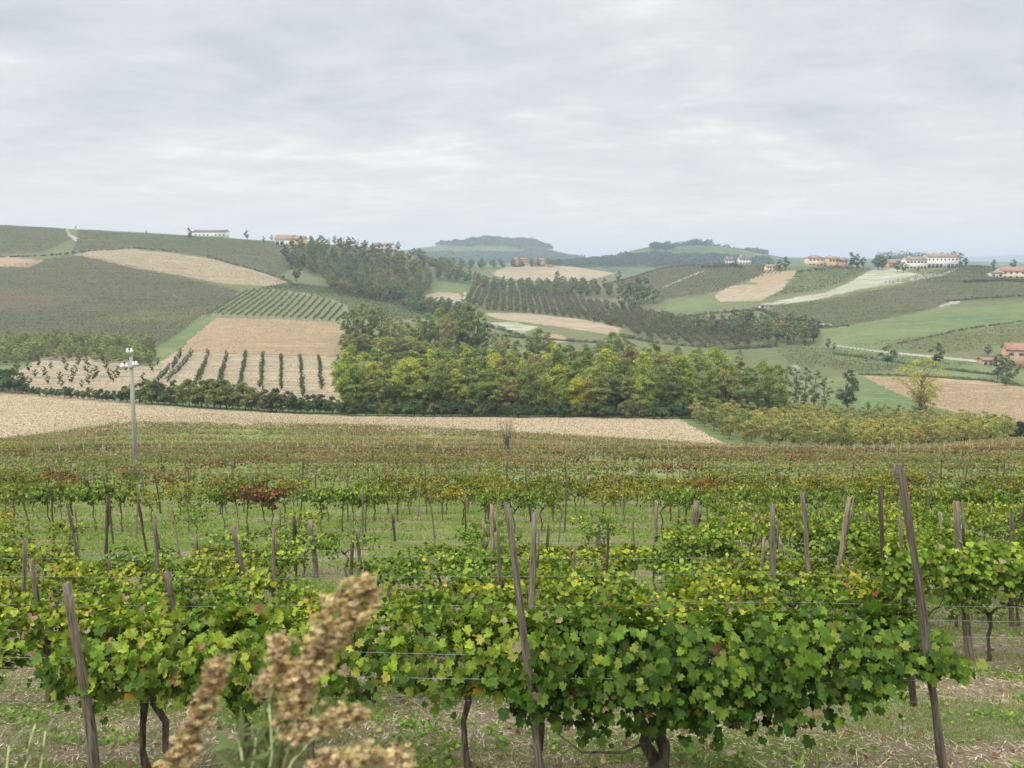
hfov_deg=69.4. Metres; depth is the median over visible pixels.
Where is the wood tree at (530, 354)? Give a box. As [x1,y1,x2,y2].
[521,350,540,380]
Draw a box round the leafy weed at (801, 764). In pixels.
[753,750,824,767]
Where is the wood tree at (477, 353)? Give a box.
[471,345,481,357]
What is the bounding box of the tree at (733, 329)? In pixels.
[727,324,740,337]
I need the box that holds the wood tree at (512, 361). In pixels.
[502,358,522,408]
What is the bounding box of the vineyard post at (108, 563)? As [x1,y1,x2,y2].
[106,559,114,617]
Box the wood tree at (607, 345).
[592,343,621,374]
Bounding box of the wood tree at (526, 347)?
[523,337,531,364]
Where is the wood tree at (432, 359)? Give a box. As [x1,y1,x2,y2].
[417,349,456,399]
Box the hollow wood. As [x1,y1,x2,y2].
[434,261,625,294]
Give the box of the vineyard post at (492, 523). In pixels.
[490,504,496,583]
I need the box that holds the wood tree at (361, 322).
[353,303,372,337]
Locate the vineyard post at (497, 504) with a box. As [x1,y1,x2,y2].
[494,487,499,532]
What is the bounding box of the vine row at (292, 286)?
[279,283,385,317]
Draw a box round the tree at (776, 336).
[772,327,780,337]
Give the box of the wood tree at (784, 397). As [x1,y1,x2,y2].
[767,364,789,407]
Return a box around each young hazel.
[67,373,74,382]
[70,365,77,374]
[83,362,91,372]
[91,365,99,375]
[108,371,116,381]
[114,365,121,376]
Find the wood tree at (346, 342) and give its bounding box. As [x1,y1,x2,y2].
[342,334,357,347]
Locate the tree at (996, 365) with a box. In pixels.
[990,354,1005,378]
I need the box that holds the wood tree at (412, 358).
[402,357,420,384]
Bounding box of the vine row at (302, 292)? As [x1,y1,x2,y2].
[273,284,360,313]
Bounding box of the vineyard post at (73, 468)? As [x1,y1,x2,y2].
[70,464,76,481]
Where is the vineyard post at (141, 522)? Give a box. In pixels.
[137,499,150,572]
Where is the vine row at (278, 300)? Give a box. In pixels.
[259,291,287,316]
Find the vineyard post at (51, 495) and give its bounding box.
[50,486,54,543]
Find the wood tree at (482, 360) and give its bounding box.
[469,356,499,406]
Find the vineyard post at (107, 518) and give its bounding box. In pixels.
[103,496,109,582]
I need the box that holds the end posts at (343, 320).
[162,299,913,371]
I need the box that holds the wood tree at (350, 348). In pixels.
[331,343,362,405]
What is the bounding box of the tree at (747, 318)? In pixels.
[745,315,751,325]
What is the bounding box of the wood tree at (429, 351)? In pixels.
[425,349,447,401]
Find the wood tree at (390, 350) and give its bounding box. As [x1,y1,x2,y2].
[380,345,404,399]
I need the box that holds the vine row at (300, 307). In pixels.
[289,295,312,317]
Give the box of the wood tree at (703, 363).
[692,360,715,405]
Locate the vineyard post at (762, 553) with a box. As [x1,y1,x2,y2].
[758,537,765,621]
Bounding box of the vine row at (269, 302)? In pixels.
[252,291,282,315]
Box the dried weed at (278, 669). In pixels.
[262,629,295,767]
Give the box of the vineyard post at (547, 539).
[543,525,549,596]
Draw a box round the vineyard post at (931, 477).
[929,470,932,489]
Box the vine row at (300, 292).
[270,285,362,316]
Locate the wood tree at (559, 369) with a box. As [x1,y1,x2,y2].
[547,364,572,401]
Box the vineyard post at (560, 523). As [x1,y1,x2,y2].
[557,502,563,546]
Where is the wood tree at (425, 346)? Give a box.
[420,340,431,354]
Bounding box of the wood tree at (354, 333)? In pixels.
[347,332,362,349]
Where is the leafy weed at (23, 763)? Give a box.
[0,717,73,767]
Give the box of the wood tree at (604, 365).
[595,361,618,411]
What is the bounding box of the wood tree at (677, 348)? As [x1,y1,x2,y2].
[673,346,682,369]
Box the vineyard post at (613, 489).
[610,473,615,512]
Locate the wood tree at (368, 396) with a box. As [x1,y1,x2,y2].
[362,372,380,413]
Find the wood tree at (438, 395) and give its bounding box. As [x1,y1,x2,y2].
[424,363,459,413]
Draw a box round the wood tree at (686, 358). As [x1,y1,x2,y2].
[667,353,697,410]
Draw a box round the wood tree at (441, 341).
[439,339,447,351]
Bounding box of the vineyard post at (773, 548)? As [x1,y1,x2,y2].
[769,503,778,620]
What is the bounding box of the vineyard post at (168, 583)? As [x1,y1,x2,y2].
[164,569,175,611]
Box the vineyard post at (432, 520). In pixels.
[429,495,435,543]
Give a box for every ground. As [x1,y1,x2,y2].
[0,225,71,254]
[0,426,1023,767]
[14,352,345,402]
[72,229,291,275]
[209,285,428,323]
[612,264,792,299]
[765,267,1023,328]
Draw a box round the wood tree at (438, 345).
[430,341,444,351]
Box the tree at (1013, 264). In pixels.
[1009,259,1016,266]
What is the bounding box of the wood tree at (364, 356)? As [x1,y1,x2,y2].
[352,352,374,408]
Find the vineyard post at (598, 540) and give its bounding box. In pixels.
[595,518,601,546]
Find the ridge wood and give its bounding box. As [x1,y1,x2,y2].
[411,248,560,268]
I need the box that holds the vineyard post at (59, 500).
[57,474,61,519]
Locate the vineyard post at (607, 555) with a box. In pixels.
[605,520,609,595]
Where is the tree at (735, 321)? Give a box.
[730,318,740,330]
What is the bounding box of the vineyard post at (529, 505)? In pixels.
[526,479,530,520]
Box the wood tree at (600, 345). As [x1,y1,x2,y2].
[591,341,606,361]
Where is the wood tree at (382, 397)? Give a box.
[374,373,397,413]
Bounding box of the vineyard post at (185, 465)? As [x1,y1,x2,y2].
[184,455,186,478]
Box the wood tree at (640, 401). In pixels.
[630,374,661,410]
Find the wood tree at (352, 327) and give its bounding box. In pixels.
[346,309,360,342]
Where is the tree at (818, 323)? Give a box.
[815,319,822,332]
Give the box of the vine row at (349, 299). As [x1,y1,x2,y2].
[289,282,406,319]
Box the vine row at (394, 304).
[350,292,424,313]
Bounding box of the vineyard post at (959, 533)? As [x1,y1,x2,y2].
[953,500,973,660]
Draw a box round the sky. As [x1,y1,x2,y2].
[0,0,1023,258]
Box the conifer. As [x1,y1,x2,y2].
[167,379,176,404]
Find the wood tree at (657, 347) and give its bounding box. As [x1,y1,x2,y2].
[639,342,666,405]
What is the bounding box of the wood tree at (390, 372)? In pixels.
[382,365,399,409]
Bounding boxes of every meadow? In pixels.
[0,357,1023,451]
[139,314,217,365]
[431,278,481,291]
[662,298,719,310]
[744,286,1023,376]
[795,303,1023,347]
[805,344,1023,381]
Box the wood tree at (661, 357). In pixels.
[643,353,676,384]
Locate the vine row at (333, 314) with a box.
[327,304,342,320]
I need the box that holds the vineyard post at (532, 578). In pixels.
[528,511,539,609]
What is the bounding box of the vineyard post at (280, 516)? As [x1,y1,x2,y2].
[279,505,281,540]
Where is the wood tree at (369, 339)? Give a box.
[365,335,375,352]
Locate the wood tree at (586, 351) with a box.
[573,347,595,375]
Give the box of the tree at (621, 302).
[616,291,627,309]
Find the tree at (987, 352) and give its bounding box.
[983,345,992,355]
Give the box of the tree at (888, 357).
[878,345,897,364]
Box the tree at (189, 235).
[187,228,192,238]
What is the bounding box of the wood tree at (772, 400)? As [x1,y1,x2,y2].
[750,364,790,411]
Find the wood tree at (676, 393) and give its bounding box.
[664,375,683,413]
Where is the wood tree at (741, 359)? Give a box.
[734,350,743,369]
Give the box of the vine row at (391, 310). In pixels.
[318,286,414,318]
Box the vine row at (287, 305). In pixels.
[275,293,298,316]
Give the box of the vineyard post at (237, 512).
[234,487,239,529]
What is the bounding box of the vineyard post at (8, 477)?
[5,463,12,503]
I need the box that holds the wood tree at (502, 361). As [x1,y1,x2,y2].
[485,356,516,411]
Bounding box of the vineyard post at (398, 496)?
[396,478,399,513]
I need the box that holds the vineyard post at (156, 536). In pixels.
[152,516,159,575]
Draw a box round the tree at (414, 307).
[410,300,417,310]
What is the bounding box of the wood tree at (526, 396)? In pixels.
[518,364,545,414]
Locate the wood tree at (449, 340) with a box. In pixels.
[442,339,455,355]
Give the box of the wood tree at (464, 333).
[457,305,479,348]
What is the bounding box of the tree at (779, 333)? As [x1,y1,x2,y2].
[775,324,789,338]
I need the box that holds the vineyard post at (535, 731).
[503,501,543,767]
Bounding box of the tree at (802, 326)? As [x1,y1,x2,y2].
[799,321,807,333]
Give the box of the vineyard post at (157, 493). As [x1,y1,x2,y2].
[154,473,161,513]
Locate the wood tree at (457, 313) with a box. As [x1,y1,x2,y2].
[450,309,465,352]
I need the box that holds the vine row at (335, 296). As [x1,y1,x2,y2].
[285,282,401,319]
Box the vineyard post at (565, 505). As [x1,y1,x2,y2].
[564,476,567,531]
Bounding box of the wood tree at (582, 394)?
[567,378,593,415]
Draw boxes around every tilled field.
[0,257,43,267]
[0,389,725,444]
[75,249,285,285]
[181,317,343,355]
[424,292,460,300]
[484,312,620,334]
[491,266,611,281]
[491,322,537,333]
[540,333,567,342]
[715,280,787,301]
[748,270,796,283]
[864,376,1023,421]
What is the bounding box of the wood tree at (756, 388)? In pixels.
[731,366,766,411]
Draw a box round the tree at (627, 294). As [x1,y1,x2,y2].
[623,282,634,307]
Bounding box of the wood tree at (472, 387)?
[465,382,486,415]
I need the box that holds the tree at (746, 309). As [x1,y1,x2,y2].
[739,308,753,318]
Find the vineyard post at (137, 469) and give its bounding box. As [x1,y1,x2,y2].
[135,459,139,483]
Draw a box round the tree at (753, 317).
[745,309,756,322]
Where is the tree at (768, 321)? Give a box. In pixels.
[762,320,770,334]
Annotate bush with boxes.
[0,368,23,391]
[0,369,10,390]
[10,376,29,392]
[21,385,30,393]
[27,386,37,392]
[34,387,45,394]
[40,388,49,395]
[49,388,55,395]
[53,389,59,395]
[58,386,68,396]
[61,387,74,397]
[73,390,79,397]
[80,387,93,397]
[92,388,107,400]
[102,391,112,400]
[108,390,115,400]
[113,390,124,400]
[116,385,134,401]
[121,385,142,397]
[130,389,142,403]
[135,379,158,403]
[139,380,159,403]
[145,380,167,403]
[157,387,175,404]
[158,387,165,404]
[165,385,181,403]
[173,383,187,405]
[174,378,198,406]
[188,379,207,406]
[190,385,210,407]
[201,378,220,407]
[203,378,233,408]
[205,380,235,407]
[221,387,241,408]
[226,388,249,409]
[229,381,256,408]
[238,387,261,409]
[247,390,264,409]
[255,389,274,411]
[260,393,275,411]
[264,387,290,411]
[272,394,289,411]
[280,390,298,411]
[282,395,301,412]
[296,395,315,412]
[304,394,322,412]
[310,394,327,412]
[322,396,341,413]
[336,401,353,414]
[345,403,357,414]
[353,400,374,415]
[371,402,384,415]
[377,403,394,415]
[388,403,401,414]
[398,401,415,414]
[401,399,422,415]
[419,406,427,415]
[426,403,440,415]
[431,400,453,415]
[444,402,458,415]
[453,399,472,416]
[463,403,477,415]
[473,407,483,414]
[476,399,497,415]
[489,402,504,415]
[502,405,510,415]
[511,402,524,415]
[517,405,531,416]
[529,405,544,415]
[542,406,555,416]
[545,401,561,416]
[555,400,570,416]
[568,403,583,415]
[577,399,592,416]
[587,407,598,416]
[589,400,611,417]
[606,406,619,416]
[617,401,633,417]
[619,401,638,416]
[637,406,650,417]
[645,401,666,417]
[657,412,669,418]
[664,404,680,418]
[673,401,693,417]
[687,398,697,417]
[690,401,708,422]
[691,404,702,418]
[698,408,710,424]
[702,398,717,413]
[704,402,724,427]
[707,398,721,417]
[712,406,730,425]
[715,414,728,434]
[716,403,736,424]
[722,415,737,438]
[725,400,738,415]
[734,412,745,430]
[735,412,755,434]
[737,399,748,413]
[738,421,752,440]
[742,412,763,441]
[743,402,760,412]
[749,405,760,417]
[751,412,769,436]
[758,417,781,443]
[759,402,768,414]
[763,421,782,438]
[766,408,783,420]
[767,409,780,424]
[773,422,786,441]
[774,413,789,429]
[777,414,794,440]
[779,412,799,437]
[783,413,802,428]
[784,417,808,444]
[786,403,802,412]
[786,409,801,418]
[787,398,801,409]
[789,420,807,443]
[790,417,814,445]
[801,406,815,420]
[802,402,816,417]
[802,411,818,422]
[805,417,817,439]
[808,418,821,437]
[810,424,828,445]
[811,404,823,417]
[813,423,828,438]
[817,419,836,435]
[819,420,842,446]
[820,412,836,426]
[823,418,836,439]
[824,407,837,418]
[827,404,839,417]
[827,419,858,445]
[834,422,853,445]
[836,407,847,417]
[838,413,858,425]
[841,423,862,445]
[843,403,856,412]
[844,407,856,417]
[852,417,865,435]
[854,418,881,445]
[857,401,874,415]
[857,431,870,443]
[860,411,875,418]
[863,418,890,444]
[868,407,882,420]
[872,402,889,411]
[875,408,895,419]
[877,405,893,418]
[878,428,894,444]
[879,410,894,422]
[882,418,898,441]
[887,425,906,442]
[887,427,908,445]
[889,408,902,422]
[889,423,912,444]
[892,404,907,417]
[893,411,907,432]
[895,416,908,428]
[896,414,915,426]
[902,420,917,439]
[903,409,917,419]
[905,425,918,443]
[908,404,923,417]
[911,418,936,444]
[912,425,925,443]
[919,420,940,445]
[922,402,939,417]
[923,418,940,443]
[925,406,936,421]
[931,413,943,423]
[931,423,946,443]
[938,418,964,441]
[938,423,959,442]
[951,409,968,418]
[953,416,977,441]
[956,420,978,440]
[957,414,972,423]
[962,414,992,439]
[965,422,989,439]
[980,419,993,440]
[988,414,1016,437]
[990,418,1016,437]
[1008,421,1023,436]
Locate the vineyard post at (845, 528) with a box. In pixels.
[830,496,853,617]
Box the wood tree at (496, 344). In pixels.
[486,335,501,354]
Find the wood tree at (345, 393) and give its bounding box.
[334,355,364,405]
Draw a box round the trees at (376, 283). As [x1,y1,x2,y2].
[274,235,432,299]
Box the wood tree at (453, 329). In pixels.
[436,313,460,348]
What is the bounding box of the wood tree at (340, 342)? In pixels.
[338,334,346,349]
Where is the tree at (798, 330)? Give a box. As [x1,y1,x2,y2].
[796,324,811,342]
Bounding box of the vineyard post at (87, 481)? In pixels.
[85,477,91,495]
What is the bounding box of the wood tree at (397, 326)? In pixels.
[391,316,405,344]
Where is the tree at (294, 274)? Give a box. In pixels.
[289,260,302,281]
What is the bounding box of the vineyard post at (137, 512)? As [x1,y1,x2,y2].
[135,484,139,537]
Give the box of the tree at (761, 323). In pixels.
[758,316,769,332]
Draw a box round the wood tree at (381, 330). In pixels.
[372,306,390,339]
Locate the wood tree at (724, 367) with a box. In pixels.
[710,361,743,402]
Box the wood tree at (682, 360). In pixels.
[661,356,694,406]
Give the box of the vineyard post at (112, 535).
[110,503,113,543]
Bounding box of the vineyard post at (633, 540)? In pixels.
[632,516,635,576]
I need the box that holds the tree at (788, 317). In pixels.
[779,316,792,328]
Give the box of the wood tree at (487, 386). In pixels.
[478,363,507,414]
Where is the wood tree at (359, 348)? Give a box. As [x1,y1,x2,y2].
[354,336,364,351]
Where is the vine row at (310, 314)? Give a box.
[304,298,324,318]
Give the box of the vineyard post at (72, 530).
[66,506,84,589]
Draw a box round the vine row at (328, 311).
[320,302,336,319]
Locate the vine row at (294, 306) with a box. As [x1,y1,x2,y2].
[283,294,305,317]
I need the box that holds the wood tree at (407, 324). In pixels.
[399,321,415,346]
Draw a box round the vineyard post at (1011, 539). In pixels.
[1008,510,1014,626]
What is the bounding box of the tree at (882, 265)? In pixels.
[877,256,887,267]
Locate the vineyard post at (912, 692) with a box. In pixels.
[907,674,916,706]
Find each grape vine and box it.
[0,467,16,487]
[0,469,33,499]
[0,481,29,510]
[0,484,49,527]
[0,509,23,522]
[0,513,31,547]
[0,529,35,573]
[0,541,43,591]
[0,562,27,592]
[0,572,54,655]
[0,593,119,701]
[0,597,54,683]
[0,603,28,639]
[1,537,88,588]
[2,486,27,521]
[7,481,42,505]
[8,472,40,484]
[12,484,44,512]
[15,474,52,485]
[16,575,128,633]
[18,481,66,528]
[25,474,54,484]
[26,594,269,763]
[28,600,250,767]
[31,556,123,598]
[32,597,208,699]
[40,468,72,482]
[41,516,98,557]
[42,484,91,518]
[49,479,85,506]
[51,473,89,497]
[60,577,191,619]
[64,481,114,526]
[75,558,174,605]
[87,543,179,584]
[91,485,145,531]
[105,476,140,506]
[128,487,167,521]
[133,588,296,643]
[134,586,365,767]
[136,558,222,598]
[143,473,177,500]
[144,583,264,617]
[159,486,197,511]
[160,480,197,504]
[170,502,216,533]
[174,490,208,519]
[175,549,284,594]
[178,480,207,498]
[182,541,269,581]
[187,592,417,766]
[189,528,265,555]
[193,481,245,530]
[198,472,232,506]
[200,480,235,513]
[203,565,312,620]
[215,473,251,505]
[222,480,268,524]
[224,481,252,511]
[226,596,372,660]
[230,541,309,595]
[236,476,272,486]
[242,482,297,526]
[242,492,280,521]
[259,520,313,555]
[265,485,298,521]
[265,528,334,577]
[266,482,302,512]
[274,478,310,505]
[280,508,327,541]
[280,589,353,623]
[292,481,345,531]
[306,486,346,519]
[306,591,452,702]
[309,530,381,576]
[320,482,362,531]
[334,495,369,520]
[342,482,389,531]
[343,544,432,604]
[346,583,448,626]
[350,481,383,507]
[355,487,395,520]
[361,473,394,488]
[362,597,603,767]
[368,481,406,513]
[379,473,412,487]
[379,488,415,520]
[379,582,528,696]
[389,484,425,512]
[396,479,428,506]
[400,541,474,590]
[409,481,442,513]
[410,570,528,615]
[412,605,627,766]
[413,475,446,503]
[422,486,463,519]
[427,482,462,513]
[437,472,467,484]
[440,548,526,591]
[442,485,481,520]
[443,545,520,577]
[450,476,486,512]
[451,477,483,506]
[454,526,521,551]
[454,601,595,649]
[455,518,505,545]
[463,485,513,531]
[468,476,501,489]
[468,484,504,516]
[472,477,507,512]
[473,470,504,483]
[475,563,585,615]
[488,483,526,520]
[489,476,520,490]
[489,489,535,532]
[492,541,560,599]
[492,551,584,604]
[494,580,988,767]
[508,480,541,506]
[512,482,553,514]
[514,481,538,512]
[515,487,563,531]
[530,472,555,485]
[535,474,570,513]
[535,559,650,618]
[536,541,604,572]
[538,486,574,520]
[549,591,700,653]
[550,473,582,496]
[551,560,639,620]
[560,482,593,512]
[564,478,592,500]
[568,481,600,505]
[570,507,616,541]
[571,540,655,595]
[576,516,628,554]
[581,485,623,515]
[586,476,615,506]
[598,486,629,513]
[599,468,631,487]
[600,578,718,620]
[606,476,640,506]
[606,485,643,520]
[617,543,692,595]
[619,477,652,498]
[623,480,652,505]
[635,487,685,529]
[638,475,666,495]
[639,482,675,500]
[642,474,667,505]
[646,547,732,609]
[652,516,741,576]
[653,483,688,520]
[657,476,688,485]
[657,588,784,648]
[662,475,693,512]
[664,562,784,616]
[665,484,714,524]
[666,478,697,505]
[677,490,715,505]
[680,477,703,486]
[683,516,751,570]
[684,474,714,491]
[694,467,725,486]
[695,555,791,615]
[696,485,737,520]
[700,477,728,493]
[700,482,733,501]
[701,501,751,536]
[707,496,754,542]
[707,543,786,574]
[713,469,742,483]
[716,483,767,511]
[719,482,752,510]
[723,483,759,513]
[724,516,789,552]
[725,564,857,617]
[734,471,761,485]
[734,476,767,486]
[736,504,789,557]
[739,496,782,542]
[746,486,792,521]
[748,483,780,518]
[749,559,838,606]
[752,473,783,483]
[752,482,765,511]
[755,548,834,600]
[760,481,794,496]
[763,499,800,537]
[765,469,794,497]
[768,480,812,527]
[775,504,822,555]
[775,517,829,561]
[779,480,808,506]
[784,476,814,488]
[793,485,840,512]
[793,512,862,573]
[793,523,876,573]
[796,507,852,554]
[799,571,915,620]
[800,481,837,507]
[802,474,835,500]
[804,559,896,614]
[809,474,846,504]
[815,491,860,518]
[817,472,851,490]
[820,484,865,515]
[822,479,855,510]
[832,517,894,574]
[836,476,867,493]
[840,482,867,495]
[840,500,888,524]
[841,485,877,501]
[843,487,893,513]
[847,519,927,574]
[850,523,997,628]
[851,478,882,500]
[852,499,900,518]
[858,474,887,484]
[861,532,956,602]
[864,485,896,494]
[865,494,900,509]
[867,504,916,524]
[868,473,907,499]
[872,483,921,524]
[874,470,906,483]
[876,515,934,535]
[882,482,913,510]
[883,499,924,521]
[888,486,925,503]
[889,513,977,598]
[895,487,944,508]
[896,467,929,487]
[900,507,948,529]
[911,498,952,515]
[912,506,967,538]
[913,475,942,486]
[913,479,949,503]
[919,486,971,507]
[925,542,1012,626]
[929,525,1023,660]
[931,497,979,519]
[931,507,982,527]
[935,507,1007,542]
[939,491,975,505]
[943,476,985,489]
[946,480,996,512]
[958,488,993,504]
[961,498,1008,537]
[965,508,1018,541]
[967,484,1015,528]
[970,481,995,505]
[973,481,1009,504]
[976,472,1009,483]
[982,514,1023,542]
[983,491,1020,507]
[985,535,1023,625]
[987,507,1023,534]
[988,474,1023,506]
[990,478,1023,498]
[990,487,1023,512]
[993,539,1023,603]
[994,498,1022,543]
[994,537,1017,597]
[998,475,1023,500]
[1006,478,1023,505]
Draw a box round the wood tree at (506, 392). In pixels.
[497,380,518,409]
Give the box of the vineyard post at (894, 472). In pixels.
[889,463,895,504]
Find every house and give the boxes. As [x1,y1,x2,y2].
[514,258,527,266]
[536,258,544,265]
[723,256,734,263]
[737,256,751,263]
[763,264,774,271]
[804,254,823,266]
[824,255,838,267]
[838,256,847,267]
[993,266,1023,278]
[1000,341,1023,367]
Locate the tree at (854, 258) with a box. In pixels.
[847,252,857,267]
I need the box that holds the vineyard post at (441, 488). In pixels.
[439,467,443,513]
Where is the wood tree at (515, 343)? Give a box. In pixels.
[509,339,522,360]
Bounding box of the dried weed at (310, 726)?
[278,699,372,767]
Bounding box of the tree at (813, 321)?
[808,318,816,332]
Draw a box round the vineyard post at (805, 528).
[799,489,813,622]
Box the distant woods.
[409,235,957,267]
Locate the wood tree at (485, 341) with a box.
[478,322,492,351]
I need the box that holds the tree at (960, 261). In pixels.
[958,252,966,266]
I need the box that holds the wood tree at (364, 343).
[359,334,371,351]
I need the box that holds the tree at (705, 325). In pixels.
[700,316,714,329]
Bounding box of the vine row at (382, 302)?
[334,287,427,317]
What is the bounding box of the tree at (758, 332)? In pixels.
[755,326,763,338]
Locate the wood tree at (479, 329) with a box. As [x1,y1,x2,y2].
[466,305,487,347]
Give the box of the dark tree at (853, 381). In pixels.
[834,369,859,407]
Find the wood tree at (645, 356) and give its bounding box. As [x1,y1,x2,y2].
[623,351,653,393]
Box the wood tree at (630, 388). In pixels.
[619,375,634,408]
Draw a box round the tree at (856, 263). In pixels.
[854,254,862,267]
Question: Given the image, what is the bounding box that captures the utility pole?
[120,348,138,478]
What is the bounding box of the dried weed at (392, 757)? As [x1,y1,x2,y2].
[302,738,418,767]
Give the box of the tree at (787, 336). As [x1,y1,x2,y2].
[780,324,796,343]
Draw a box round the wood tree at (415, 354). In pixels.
[402,350,425,373]
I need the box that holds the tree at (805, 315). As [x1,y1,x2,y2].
[798,313,810,325]
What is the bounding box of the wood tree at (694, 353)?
[678,350,703,400]
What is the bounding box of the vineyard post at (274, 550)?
[272,527,276,605]
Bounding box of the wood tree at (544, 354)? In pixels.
[536,343,567,396]
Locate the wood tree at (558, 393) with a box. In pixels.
[553,378,571,406]
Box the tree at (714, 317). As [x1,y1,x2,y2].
[706,313,715,328]
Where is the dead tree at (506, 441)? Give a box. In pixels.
[495,417,518,464]
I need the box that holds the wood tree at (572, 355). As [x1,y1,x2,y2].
[550,344,582,370]
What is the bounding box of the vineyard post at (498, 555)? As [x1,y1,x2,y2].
[497,524,501,642]
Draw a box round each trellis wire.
[0,556,866,559]
[3,652,710,657]
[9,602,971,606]
[28,574,928,578]
[28,676,920,682]
[38,697,885,703]
[77,597,999,601]
[89,618,1019,621]
[120,574,700,577]
[140,541,1005,543]
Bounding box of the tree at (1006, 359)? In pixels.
[1002,354,1011,365]
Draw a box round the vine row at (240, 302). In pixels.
[222,288,260,314]
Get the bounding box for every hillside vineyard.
[0,225,70,252]
[0,254,237,341]
[764,281,1023,325]
[770,267,869,295]
[777,346,972,371]
[849,323,1023,350]
[881,265,1023,283]
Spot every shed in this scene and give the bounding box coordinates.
[759,304,773,307]
[976,357,997,365]
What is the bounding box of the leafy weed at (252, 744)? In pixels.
[211,680,338,767]
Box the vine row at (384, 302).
[340,289,424,315]
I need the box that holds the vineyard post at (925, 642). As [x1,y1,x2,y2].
[896,465,947,767]
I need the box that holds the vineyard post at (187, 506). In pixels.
[185,486,189,530]
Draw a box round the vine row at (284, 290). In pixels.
[266,286,366,319]
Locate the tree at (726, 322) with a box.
[717,318,729,329]
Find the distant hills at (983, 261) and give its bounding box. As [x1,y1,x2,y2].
[402,239,1023,274]
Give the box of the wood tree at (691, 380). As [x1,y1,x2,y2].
[677,372,704,416]
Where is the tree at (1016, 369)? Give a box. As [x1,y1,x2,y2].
[1000,360,1020,381]
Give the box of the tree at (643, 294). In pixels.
[635,276,651,302]
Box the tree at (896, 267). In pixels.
[892,260,903,271]
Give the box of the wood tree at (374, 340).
[370,338,382,352]
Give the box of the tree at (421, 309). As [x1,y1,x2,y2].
[417,301,425,311]
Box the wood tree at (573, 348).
[567,346,575,364]
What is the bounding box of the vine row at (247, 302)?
[229,288,266,314]
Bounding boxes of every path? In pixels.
[65,229,76,241]
[665,270,703,285]
[790,305,950,338]
[798,267,960,299]
[834,345,999,364]
[939,301,959,306]
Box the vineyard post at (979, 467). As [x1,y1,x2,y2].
[976,457,982,481]
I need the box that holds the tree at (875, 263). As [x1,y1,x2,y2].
[871,255,884,266]
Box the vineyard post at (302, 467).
[302,458,303,478]
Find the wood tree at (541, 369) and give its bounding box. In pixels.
[524,361,550,410]
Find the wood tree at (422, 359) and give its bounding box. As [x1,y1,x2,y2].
[409,355,433,405]
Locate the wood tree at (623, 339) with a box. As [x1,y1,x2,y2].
[615,332,629,357]
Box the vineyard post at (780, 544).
[776,536,783,556]
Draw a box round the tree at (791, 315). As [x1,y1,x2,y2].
[785,311,803,329]
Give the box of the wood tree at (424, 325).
[419,313,437,346]
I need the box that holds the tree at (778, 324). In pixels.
[772,321,783,334]
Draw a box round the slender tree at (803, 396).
[793,367,815,404]
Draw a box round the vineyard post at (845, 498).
[843,485,846,511]
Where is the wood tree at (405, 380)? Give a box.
[395,373,415,404]
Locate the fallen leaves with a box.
[0,574,1023,767]
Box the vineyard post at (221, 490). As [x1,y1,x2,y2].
[218,474,226,512]
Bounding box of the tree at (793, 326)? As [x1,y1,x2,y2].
[791,321,798,337]
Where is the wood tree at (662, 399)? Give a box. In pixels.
[644,364,681,406]
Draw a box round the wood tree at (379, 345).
[376,337,386,355]
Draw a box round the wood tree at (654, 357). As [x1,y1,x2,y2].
[652,348,664,365]
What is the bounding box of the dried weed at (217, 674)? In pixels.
[153,652,232,767]
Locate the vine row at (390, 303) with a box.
[352,291,423,312]
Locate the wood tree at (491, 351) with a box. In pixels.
[476,348,497,388]
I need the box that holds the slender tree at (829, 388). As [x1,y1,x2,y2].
[816,377,834,410]
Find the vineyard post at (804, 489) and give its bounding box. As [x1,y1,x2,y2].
[795,480,805,533]
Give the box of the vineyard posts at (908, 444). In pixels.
[3,418,1023,464]
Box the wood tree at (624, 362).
[614,357,638,395]
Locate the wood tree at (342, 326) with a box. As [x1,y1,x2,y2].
[340,311,350,337]
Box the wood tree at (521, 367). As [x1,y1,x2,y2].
[508,362,535,406]
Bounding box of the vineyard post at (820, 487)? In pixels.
[817,472,823,515]
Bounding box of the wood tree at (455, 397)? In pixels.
[444,368,467,409]
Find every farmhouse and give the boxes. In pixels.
[294,235,307,245]
[374,243,393,250]
[900,256,927,269]
[921,253,959,267]
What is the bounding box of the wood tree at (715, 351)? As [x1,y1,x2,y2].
[698,346,736,393]
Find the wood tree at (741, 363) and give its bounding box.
[731,360,754,403]
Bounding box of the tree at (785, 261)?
[780,257,790,267]
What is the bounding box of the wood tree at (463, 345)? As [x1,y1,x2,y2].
[458,343,468,357]
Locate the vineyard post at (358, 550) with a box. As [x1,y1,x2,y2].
[356,529,361,576]
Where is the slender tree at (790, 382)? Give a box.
[777,366,798,396]
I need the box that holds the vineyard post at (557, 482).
[553,468,559,510]
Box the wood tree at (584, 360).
[571,356,593,410]
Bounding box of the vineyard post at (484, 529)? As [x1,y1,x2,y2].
[481,520,487,569]
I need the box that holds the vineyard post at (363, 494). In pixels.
[361,489,364,541]
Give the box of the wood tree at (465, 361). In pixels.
[456,358,476,400]
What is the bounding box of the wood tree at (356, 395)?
[343,364,367,407]
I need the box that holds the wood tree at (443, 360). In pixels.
[429,358,454,403]
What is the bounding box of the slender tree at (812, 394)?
[806,370,824,403]
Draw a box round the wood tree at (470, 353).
[457,349,487,400]
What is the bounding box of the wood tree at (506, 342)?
[500,333,511,355]
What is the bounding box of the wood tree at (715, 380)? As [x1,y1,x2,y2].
[698,369,722,408]
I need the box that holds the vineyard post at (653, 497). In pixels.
[652,470,653,513]
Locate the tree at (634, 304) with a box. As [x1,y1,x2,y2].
[626,292,643,307]
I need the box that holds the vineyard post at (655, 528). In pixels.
[652,500,657,543]

